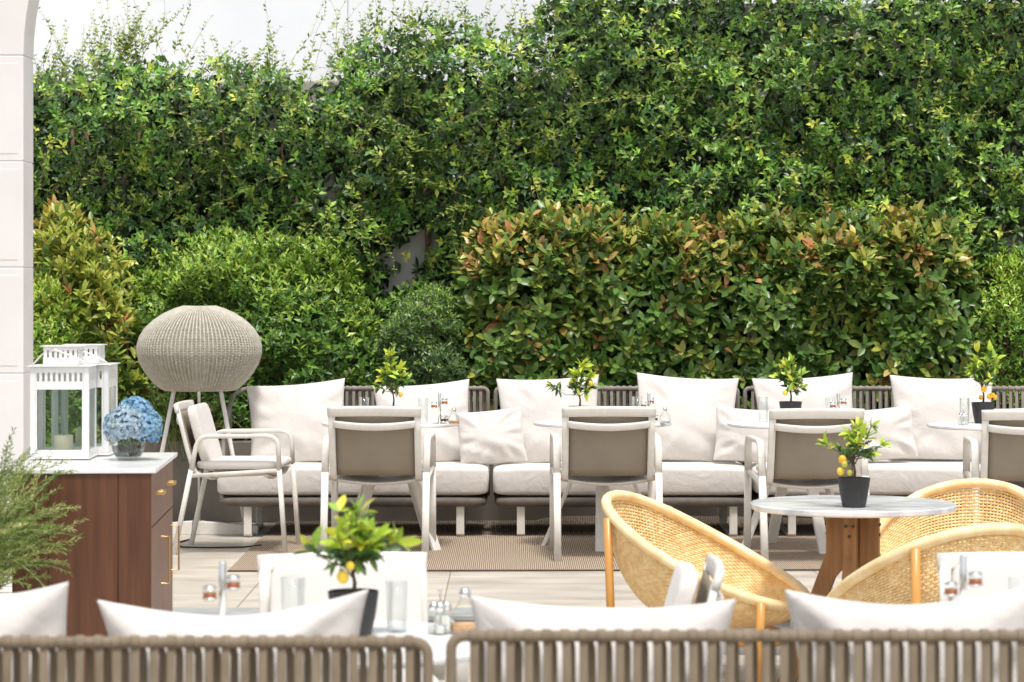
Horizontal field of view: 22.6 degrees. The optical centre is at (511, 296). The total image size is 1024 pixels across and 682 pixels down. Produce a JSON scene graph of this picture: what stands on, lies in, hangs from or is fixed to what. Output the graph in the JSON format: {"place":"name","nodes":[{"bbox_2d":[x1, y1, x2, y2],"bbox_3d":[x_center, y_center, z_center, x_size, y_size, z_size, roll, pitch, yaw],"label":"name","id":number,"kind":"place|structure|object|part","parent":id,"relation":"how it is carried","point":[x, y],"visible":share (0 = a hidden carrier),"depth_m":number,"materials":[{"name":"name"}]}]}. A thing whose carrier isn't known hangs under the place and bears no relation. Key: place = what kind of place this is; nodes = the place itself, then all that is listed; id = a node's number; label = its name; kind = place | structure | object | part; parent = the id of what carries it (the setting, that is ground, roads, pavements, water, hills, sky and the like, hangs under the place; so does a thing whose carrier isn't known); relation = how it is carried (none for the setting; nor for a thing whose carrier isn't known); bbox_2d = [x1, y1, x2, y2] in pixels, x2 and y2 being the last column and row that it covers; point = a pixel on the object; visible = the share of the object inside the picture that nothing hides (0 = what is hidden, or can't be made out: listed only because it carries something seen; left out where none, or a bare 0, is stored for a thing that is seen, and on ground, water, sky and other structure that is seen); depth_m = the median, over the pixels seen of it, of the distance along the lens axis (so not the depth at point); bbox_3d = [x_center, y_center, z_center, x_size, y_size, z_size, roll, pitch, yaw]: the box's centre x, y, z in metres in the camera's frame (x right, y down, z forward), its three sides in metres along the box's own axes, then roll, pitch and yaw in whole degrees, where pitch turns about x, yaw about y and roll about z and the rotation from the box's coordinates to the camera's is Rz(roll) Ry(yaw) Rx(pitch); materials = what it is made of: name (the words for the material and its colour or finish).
{"place":"outdoors","nodes":[
{"label":"outdoors","id":0,"kind":"place"},
{"bbox_2d":[0,0,39,592],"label":"stone pillar","id":1,"kind":"structure","parent":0,"point":[17,24],"depth_m":12.00,"materials":[{"name":"white stone"}]},
{"bbox_2d":[0,522,841,607],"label":"terrace","id":2,"kind":"structure","parent":0,"point":[196,572],"depth_m":12.40,"materials":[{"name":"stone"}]},
{"bbox_2d":[136,305,261,534],"bbox_3d":[-1.844,0.721,15.100,0.738,1.338,0.738,0,0,0],"label":"floor lamp","id":3,"kind":"object","parent":2,"relation":"on","point":[204,347],"visible":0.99,"depth_m":14.88,"materials":[{"name":"grey wicker"}]},
{"bbox_2d":[180,477,261,547],"bbox_3d":[-1.783,1.214,14.505,0.406,0.351,0.919,0,0,-28],"label":"power cable","id":4,"kind":"object","parent":2,"relation":"on","point":[213,547],"visible":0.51,"depth_m":14.14,"materials":[{"name":"black rubber"}]},
{"bbox_2d":[173,400,300,554],"bbox_3d":[-1.510,0.983,14.045,0.636,0.820,0.574,0,0,3],"label":"armchair","id":5,"kind":"object","parent":2,"relation":"on","point":[199,434],"visible":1,"depth_m":13.84,"materials":[{"name":"beige metal"}]},
{"bbox_2d":[33,3,1023,407],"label":"boundary wall","id":6,"kind":"structure","parent":2,"relation":"on","point":[415,245],"depth_m":17.00,"materials":[{"name":"plant"}]},
{"bbox_2d":[33,0,1023,429],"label":"climbing vine","id":7,"kind":"object","parent":6,"relation":"attached to","point":[799,102],"visible":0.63,"depth_m":16.47,"materials":[{"name":"green plant"}]},
{"bbox_2d":[74,440,1022,521],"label":"planter wall","id":8,"kind":"structure","parent":2,"relation":"on","point":[213,509],"depth_m":15.75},
{"bbox_2d":[33,269,105,446],"bbox_3d":[-2.780,0.405,15.729,0.589,1.173,0.930,0,0,0],"label":"shrub","id":9,"kind":"object","parent":8,"relation":"on","point":[54,286],"visible":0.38,"depth_m":15.54,"materials":[{"name":"green plant"}]},
{"bbox_2d":[227,515,1023,570],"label":"outdoor rug","id":10,"kind":"object","parent":2,"relation":"on","point":[490,546],"visible":0.32,"depth_m":14.24,"materials":[{"name":"beige fabric"}]},
{"bbox_2d":[217,386,489,536],"bbox_3d":[-0.920,0.964,15.144,1.572,0.848,0.807,0,0,0],"label":"sofa","id":11,"kind":"object","parent":10,"relation":"on","point":[460,487],"visible":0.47,"depth_m":14.75,"materials":[{"name":"white fabric"}]},
{"bbox_2d":[246,378,344,461],"bbox_3d":[-1.276,0.750,15.229,0.596,0.502,0.185,-4,-16,0],"label":"cushion","id":12,"kind":"object","parent":11,"relation":"on","point":[299,412],"visible":0.73,"depth_m":15.17,"materials":[{"name":"fabric"}]},
{"bbox_2d":[373,379,468,461],"bbox_3d":[-0.526,0.751,15.229,0.580,0.499,0.169,-4,-16,0],"label":"cushion","id":13,"kind":"object","parent":11,"relation":"on","point":[454,393],"visible":0.41,"depth_m":15.21,"materials":[{"name":"fabric"}]},
{"bbox_2d":[455,406,527,464],"bbox_3d":[-0.121,0.824,15.012,0.398,0.328,0.150,-6,-11,0],"label":"cushion","id":14,"kind":"object","parent":11,"relation":"on","point":[491,437],"visible":0.95,"depth_m":14.96,"materials":[{"name":"fabric"}]},
{"bbox_2d":[320,406,435,560],"bbox_3d":[-0.712,0.983,13.720,0.574,0.820,0.636,0,0,2],"label":"armchair","id":15,"kind":"object","parent":10,"relation":"on","point":[371,445],"visible":1,"depth_m":13.48,"materials":[{"name":"beige metal"}]},
{"bbox_2d":[322,419,460,549],"bbox_3d":[-0.670,1.045,14.200,0.770,0.700,0.770,0,0,38],"label":"round table","id":16,"kind":"object","parent":10,"relation":"on","point":[415,489],"visible":0.28,"depth_m":14.04,"materials":[{"name":"white stone"}]},
{"bbox_2d":[371,346,414,405],"bbox_3d":[-0.663,0.484,14.275,0.258,0.422,0.241,0,0,0],"label":"citrus tree","id":17,"kind":"object","parent":16,"relation":"on","point":[392,383],"visible":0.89,"depth_m":14.24,"materials":[{"name":"green plant"}]},
{"bbox_2d":[431,393,448,423],"bbox_3d":[-0.398,0.613,14.020,0.098,0.165,0.090,0,0,17],"label":"condiment stand","id":18,"kind":"object","parent":16,"relation":"on","point":[440,420],"visible":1,"depth_m":14.01,"materials":[{"name":"silver metal"}]},
{"bbox_2d":[449,408,458,423],"bbox_3d":[-0.316,0.650,13.950,0.066,0.090,0.066,0,0,0],"label":"sugar pourer","id":19,"kind":"object","parent":16,"relation":"on","point":[453,421],"visible":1,"depth_m":13.93,"materials":[{"name":"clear glass"}]},
{"bbox_2d":[533,419,671,551],"bbox_3d":[0.502,1.045,14.220,0.770,0.700,0.770,0,0,3],"label":"round table","id":20,"kind":"object","parent":10,"relation":"on","point":[601,491],"visible":0.35,"depth_m":14.01,"materials":[{"name":"white stone"}]},
{"bbox_2d":[544,357,599,406],"bbox_3d":[0.343,0.513,14.235,0.300,0.364,0.207,0,0,-10],"label":"citrus tree","id":21,"kind":"object","parent":20,"relation":"on","point":[576,384],"visible":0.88,"depth_m":14.24,"materials":[{"name":"green plant"}]},
{"bbox_2d":[641,393,657,422],"bbox_3d":[0.752,0.613,14.100,0.098,0.165,0.090,0,0,-17],"label":"condiment stand","id":22,"kind":"object","parent":20,"relation":"on","point":[648,402],"visible":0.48,"depth_m":14.09,"materials":[{"name":"silver metal"}]},
{"bbox_2d":[660,407,669,422],"bbox_3d":[0.836,0.650,14.000,0.066,0.090,0.066,0,0,0],"label":"sugar pourer","id":23,"kind":"object","parent":20,"relation":"on","point":[664,421],"visible":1,"depth_m":13.98,"materials":[{"name":"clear glass"}]},
{"bbox_2d":[549,406,663,561],"bbox_3d":[0.499,0.983,13.690,0.574,0.820,0.636,0,0,-1],"label":"armchair","id":24,"kind":"object","parent":10,"relation":"on","point":[611,445],"visible":1,"depth_m":13.46,"materials":[{"name":"beige metal"}]},
{"bbox_2d":[493,386,743,535],"bbox_3d":[0.635,0.964,15.144,1.492,0.848,0.807,0,0,0],"label":"sofa","id":25,"kind":"object","parent":10,"relation":"on","point":[520,486],"visible":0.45,"depth_m":14.75,"materials":[{"name":"white fabric"}]},
{"bbox_2d":[496,374,598,462],"bbox_3d":[0.223,0.734,15.234,0.616,0.534,0.168,-2,-16,0],"label":"cushion","id":26,"kind":"object","parent":25,"relation":"on","point":[536,400],"visible":0.49,"depth_m":15.19,"materials":[{"name":"fabric"}]},
{"bbox_2d":[637,372,738,462],"bbox_3d":[1.036,0.725,15.233,0.614,0.531,0.194,3,-16,0],"label":"cushion","id":27,"kind":"object","parent":25,"relation":"on","point":[690,405],"visible":0.63,"depth_m":15.17,"materials":[{"name":"fabric"}]},
{"bbox_2d":[727,420,867,553],"bbox_3d":[1.572,1.045,14.100,0.770,0.700,0.770,0,0,-20],"label":"round table","id":28,"kind":"object","parent":10,"relation":"on","point":[818,525],"visible":0.32,"depth_m":13.99,"materials":[{"name":"white stone"}]},
{"bbox_2d":[769,352,808,408],"bbox_3d":[1.557,0.499,14.162,0.204,0.393,0.214,0,0,41],"label":"citrus tree","id":29,"kind":"object","parent":28,"relation":"on","point":[791,379],"visible":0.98,"depth_m":14.13,"materials":[{"name":"green plant"}]},
{"bbox_2d":[829,393,846,407],"bbox_3d":[1.783,0.613,14.001,0.098,0.165,0.090,0,0,29],"label":"condiment stand","id":30,"kind":"object","parent":28,"relation":"on","point":[838,401],"visible":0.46,"depth_m":13.99,"materials":[{"name":"silver metal"}]},
{"bbox_2d":[744,408,868,559],"bbox_3d":[1.548,0.983,13.449,0.574,0.820,0.636,0,0,-3],"label":"armchair","id":31,"kind":"object","parent":10,"relation":"on","point":[798,457],"visible":0.8,"depth_m":13.21,"materials":[{"name":"beige fabric"}]},
{"bbox_2d":[743,386,1004,535],"bbox_3d":[2.131,0.964,15.144,1.463,0.848,0.807,0,0,0],"label":"sofa","id":32,"kind":"object","parent":10,"relation":"on","point":[900,477],"visible":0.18,"depth_m":14.76,"materials":[{"name":"white fabric"}]},
{"bbox_2d":[713,406,768,461],"bbox_3d":[1.383,0.813,15.032,0.388,0.320,0.152,4,-11,0],"label":"cushion","id":33,"kind":"object","parent":32,"relation":"on","point":[730,444],"visible":0.59,"depth_m":14.98,"materials":[{"name":"fabric"}]},
{"bbox_2d":[752,372,852,409],"bbox_3d":[1.750,0.722,15.233,0.606,0.526,0.153,-3,-16,0],"label":"cushion","id":34,"kind":"object","parent":32,"relation":"on","point":[822,392],"visible":0.27,"depth_m":15.22,"materials":[{"name":"fabric"}]},
{"bbox_2d":[863,405,917,461],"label":"cushion","id":35,"kind":"object","parent":32,"relation":"on","point":[895,424],"visible":0.55,"depth_m":14.98,"materials":[{"name":"fabric"}]},
{"bbox_2d":[890,375,992,459],"bbox_3d":[2.562,0.721,15.231,0.621,0.516,0.159,1,-16,0],"label":"cushion","id":36,"kind":"object","parent":32,"relation":"on","point":[929,400],"visible":0.62,"depth_m":15.17,"materials":[{"name":"fabric"}]},
{"bbox_2d":[927,421,1023,546],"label":"round table","id":37,"kind":"object","parent":10,"relation":"on","point":[955,425],"visible":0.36,"depth_m":13.81,"materials":[{"name":"white stone"}]},
{"bbox_2d":[959,408,967,424],"bbox_3d":[2.441,0.648,13.845,0.055,0.094,0.045,0,0,0],"label":"cruet set","id":38,"kind":"object","parent":37,"relation":"on","point":[963,414],"visible":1,"depth_m":13.84,"materials":[{"name":"clear glass"}]},
{"bbox_2d":[963,340,1005,423],"bbox_3d":[2.571,0.465,14.037,0.211,0.459,0.220,0,0,-36],"label":"citrus tree","id":39,"kind":"object","parent":37,"relation":"on","point":[977,373],"visible":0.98,"depth_m":14.02,"materials":[{"name":"green plant"}]},
{"bbox_2d":[963,409,1023,549],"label":"armchair","id":40,"kind":"object","parent":10,"relation":"on","point":[1002,445],"visible":0.8,"depth_m":13.07,"materials":[{"name":"beige metal"}]},
{"bbox_2d":[991,386,1023,522],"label":"sofa","id":41,"kind":"object","parent":10,"relation":"on","point":[1004,392],"visible":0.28,"depth_m":15.51,"materials":[{"name":"grey wicker"}]},
{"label":"planting soil","id":42,"kind":"structure","parent":2,"relation":"on","visible":0},
{"bbox_2d":[33,191,158,444],"bbox_3d":[-2.628,0.200,16.052,0.908,1.735,1.337,0,0,0],"label":"shrub","id":43,"kind":"object","parent":42,"relation":"on","point":[49,257],"visible":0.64,"depth_m":15.75,"materials":[{"name":"green plant"}]},
{"bbox_2d":[96,369,245,439],"bbox_3d":[-2.288,0.669,15.914,1.024,0.565,0.925,0,0,36],"label":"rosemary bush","id":44,"kind":"object","parent":42,"relation":"on","point":[168,396],"visible":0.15,"depth_m":15.83,"materials":[{"name":"green plant"}]},
{"bbox_2d":[136,378,246,461],"bbox_3d":[-1.988,0.712,15.732,0.843,0.564,0.900,0,0,-38],"label":"rosemary bush","id":45,"kind":"object","parent":42,"relation":"on","point":[172,435],"visible":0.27,"depth_m":15.68,"materials":[{"name":"green plant"}]},
{"bbox_2d":[118,221,385,440],"bbox_3d":[-1.665,0.261,16.447,1.833,1.503,1.638,0,0,0],"label":"shrub","id":46,"kind":"object","parent":42,"relation":"on","point":[185,271],"visible":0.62,"depth_m":16.04,"materials":[{"name":"green plant"}]},
{"bbox_2d":[373,281,475,410],"bbox_3d":[-0.537,0.440,16.422,0.734,1.095,1.423,0,0,0],"label":"shrub","id":47,"kind":"object","parent":42,"relation":"on","point":[406,307],"visible":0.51,"depth_m":15.99,"materials":[{"name":"green plant"}]},
{"bbox_2d":[445,198,986,411],"bbox_3d":[1.292,0.223,16.379,3.476,1.723,1.223,0,0,0],"label":"hedge","id":48,"kind":"object","parent":42,"relation":"on","point":[678,317],"visible":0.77,"depth_m":16.01,"materials":[{"name":"green plant"}]},
{"bbox_2d":[951,242,1023,408],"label":"shrub","id":49,"kind":"object","parent":42,"relation":"on","point":[1013,285],"visible":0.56,"depth_m":16.07,"materials":[{"name":"green plant"}]},
{"bbox_2d":[173,608,793,654],"bbox_3d":[0.000,1.540,11.290,28.000,0.301,0.300,0,0,0],"label":"step","id":50,"kind":"object","parent":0,"point":[459,614],"visible":0.07,"depth_m":11.22,"materials":[{"name":"grey stone"}]},
{"bbox_2d":[32,0,1018,79],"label":"white wall","id":51,"kind":"structure","parent":0,"point":[244,22],"depth_m":17.50,"materials":[{"name":"paint"}]},
{"bbox_2d":[445,655,797,681],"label":"terrace","id":52,"kind":"structure","parent":0,"point":[741,670],"depth_m":10.71,"materials":[{"name":"wood"}]},
{"bbox_2d":[0,427,87,591],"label":"rosemary bush","id":53,"kind":"object","parent":52,"relation":"on","point":[11,528],"visible":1,"depth_m":9.01,"materials":[{"name":"green plant"}]},
{"bbox_2d":[6,452,179,681],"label":"cabinet","id":54,"kind":"object","parent":52,"relation":"on","point":[121,552],"visible":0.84,"depth_m":9.40,"materials":[{"name":"brown wood"}]},
{"bbox_2d":[27,345,98,458],"bbox_3d":[-1.755,0.410,10.022,0.248,0.437,0.248,0,0,-2],"label":"lantern","id":55,"kind":"object","parent":54,"relation":"on","point":[65,372],"visible":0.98,"depth_m":9.91,"materials":[{"name":"white metal"}]},
{"bbox_2d":[54,434,72,449],"bbox_3d":[-1.755,0.578,10.022,0.074,0.086,0.074,0,0,0],"label":"candle","id":56,"kind":"object","parent":55,"relation":"in","point":[63,441],"visible":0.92,"depth_m":9.99,"materials":[{"name":"wax"}]},
{"bbox_2d":[51,344,119,454],"bbox_3d":[-1.713,0.410,10.265,0.248,0.437,0.248,0,0,0],"label":"lantern","id":57,"kind":"object","parent":54,"relation":"on","point":[94,353],"visible":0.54,"depth_m":10.20,"materials":[{"name":"white metal"}]},
{"bbox_2d":[75,427,81,445],"bbox_3d":[-1.713,0.570,10.265,0.074,0.101,0.074,0,0,0],"label":"candle","id":58,"kind":"object","parent":57,"relation":"in","point":[78,435],"visible":0.2,"depth_m":10.23,"materials":[{"name":"wax"}]},
{"bbox_2d":[112,445,143,456],"bbox_3d":[-1.486,0.589,9.911,0.141,0.084,0.141,0,0,0],"label":"glass vase","id":59,"kind":"object","parent":54,"relation":"on","point":[126,451],"visible":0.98,"depth_m":9.87,"materials":[{"name":"glass"}]},
{"bbox_2d":[102,396,162,445],"bbox_3d":[-1.471,0.502,9.912,0.225,0.237,0.215,0,0,-32],"label":"hydrangea bouquet","id":60,"kind":"object","parent":59,"relation":"in","point":[133,417],"visible":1,"depth_m":9.85,"materials":[{"name":"blue plant"}]},
{"bbox_3d":[-1.332,1.190,9.659,0.055,0.670,0.479,0,0,-3],"label":"door","id":61,"kind":"part","parent":54,"relation":"part of","materials":[{"name":"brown wood"}]},
{"bbox_3d":[-1.357,1.190,10.144,0.055,0.670,0.485,0,0,-3],"label":"door","id":62,"kind":"part","parent":54,"relation":"part of","materials":[{"name":"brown wood"}]},
{"bbox_2d":[0,635,432,681],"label":"sofa","id":63,"kind":"object","parent":52,"relation":"on","point":[216,665],"visible":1,"depth_m":5.39,"materials":[{"name":"beige wicker"}]},
{"bbox_2d":[0,582,68,681],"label":"cushion","id":64,"kind":"object","parent":63,"relation":"on","point":[37,612],"visible":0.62,"depth_m":5.62,"materials":[{"name":"fabric"}]},
{"bbox_2d":[96,589,367,681],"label":"cushion","id":65,"kind":"object","parent":63,"relation":"on","point":[341,616],"visible":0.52,"depth_m":5.62,"materials":[{"name":"fabric"}]},
{"bbox_2d":[257,551,467,681],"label":"armchair","id":66,"kind":"object","parent":52,"relation":"on","point":[398,580],"visible":0.38,"depth_m":7.33,"materials":[{"name":"white fabric"}]},
{"bbox_2d":[358,620,469,681],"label":"round table","id":67,"kind":"object","parent":52,"relation":"on","point":[435,641],"visible":0.08,"depth_m":6.21,"materials":[{"name":"white metal"}]},
{"bbox_2d":[202,561,240,615],"bbox_3d":[-0.697,0.730,6.150,0.098,0.190,0.090,0,0,6],"label":"condiment stand","id":68,"kind":"object","parent":67,"relation":"on","point":[223,577],"visible":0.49,"depth_m":6.14,"materials":[{"name":"silver metal"}]},
{"bbox_2d":[293,494,423,636],"bbox_3d":[-0.395,0.650,6.252,0.289,0.349,0.243,0,0,-34],"label":"citrus tree","id":69,"kind":"object","parent":67,"relation":"on","point":[357,545],"visible":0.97,"depth_m":6.20,"materials":[{"name":"green plant"}]},
{"bbox_2d":[429,588,451,633],"bbox_3d":[-0.175,0.769,6.254,0.063,0.113,0.052,0,0,0],"label":"cruet set","id":70,"kind":"object","parent":67,"relation":"on","point":[439,606],"visible":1,"depth_m":6.25,"materials":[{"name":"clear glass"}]},
{"bbox_2d":[450,588,475,631],"bbox_3d":[-0.115,0.769,6.270,0.079,0.112,0.079,0,0,0],"label":"sugar pourer","id":71,"kind":"object","parent":67,"relation":"on","point":[462,625],"visible":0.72,"depth_m":6.25,"materials":[{"name":"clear glass"}]},
{"bbox_2d":[575,553,724,607],"bbox_3d":[0.276,1.153,7.209,0.636,0.820,0.574,0,0,2],"label":"armchair","id":72,"kind":"object","parent":52,"relation":"on","point":[682,589],"visible":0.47,"depth_m":7.06,"materials":[{"name":"white fabric"}]},
{"bbox_2d":[601,490,809,681],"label":"rattan chair","id":73,"kind":"object","parent":52,"relation":"on","point":[754,584],"visible":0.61,"depth_m":10.49,"materials":[{"name":"beige wicker"}]},
{"bbox_2d":[446,629,1023,681],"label":"sofa","id":74,"kind":"object","parent":52,"relation":"on","point":[586,639],"visible":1,"depth_m":5.39,"materials":[{"name":"beige wicker"}]},
{"bbox_2d":[469,595,735,681],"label":"cushion","id":75,"kind":"object","parent":74,"relation":"on","point":[495,614],"visible":0.52,"depth_m":5.62,"materials":[{"name":"fabric"}]},
{"bbox_2d":[784,587,1023,681],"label":"cushion","id":76,"kind":"object","parent":74,"relation":"on","point":[1000,610],"visible":0.51,"depth_m":5.61,"materials":[{"name":"fabric"}]},
{"bbox_2d":[750,495,956,681],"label":"pedestal table","id":77,"kind":"object","parent":52,"relation":"on","point":[853,535],"visible":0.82,"depth_m":10.15,"materials":[{"name":"stone"}]},
{"bbox_2d":[816,416,893,507],"bbox_3d":[1.355,0.641,10.014,0.256,0.361,0.262,0,0,-26],"label":"citrus tree","id":78,"kind":"object","parent":77,"relation":"on","point":[854,490],"visible":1,"depth_m":9.96,"materials":[{"name":"green plant"}]},
{"bbox_2d":[827,522,1023,604],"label":"rattan chair","id":79,"kind":"object","parent":52,"relation":"on","point":[858,585],"visible":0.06,"depth_m":9.04,"materials":[{"name":"beige wicker"}]},
{"bbox_2d":[880,478,1023,603],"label":"rattan chair","id":80,"kind":"object","parent":52,"relation":"on","point":[913,529],"visible":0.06,"depth_m":11.19,"materials":[{"name":"beige wicker"}]},
{"bbox_2d":[936,552,1023,602],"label":"armchair","id":81,"kind":"object","parent":52,"relation":"on","point":[1002,571],"visible":0.34,"depth_m":7.35,"materials":[{"name":"white fabric"}]},
{"bbox_2d":[943,554,982,599],"bbox_3d":[1.083,0.723,6.151,0.098,0.205,0.090,0,0,34],"label":"condiment stand","id":82,"kind":"object","parent":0,"point":[963,580],"visible":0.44,"depth_m":6.14,"materials":[{"name":"silver metal"}]}
]}

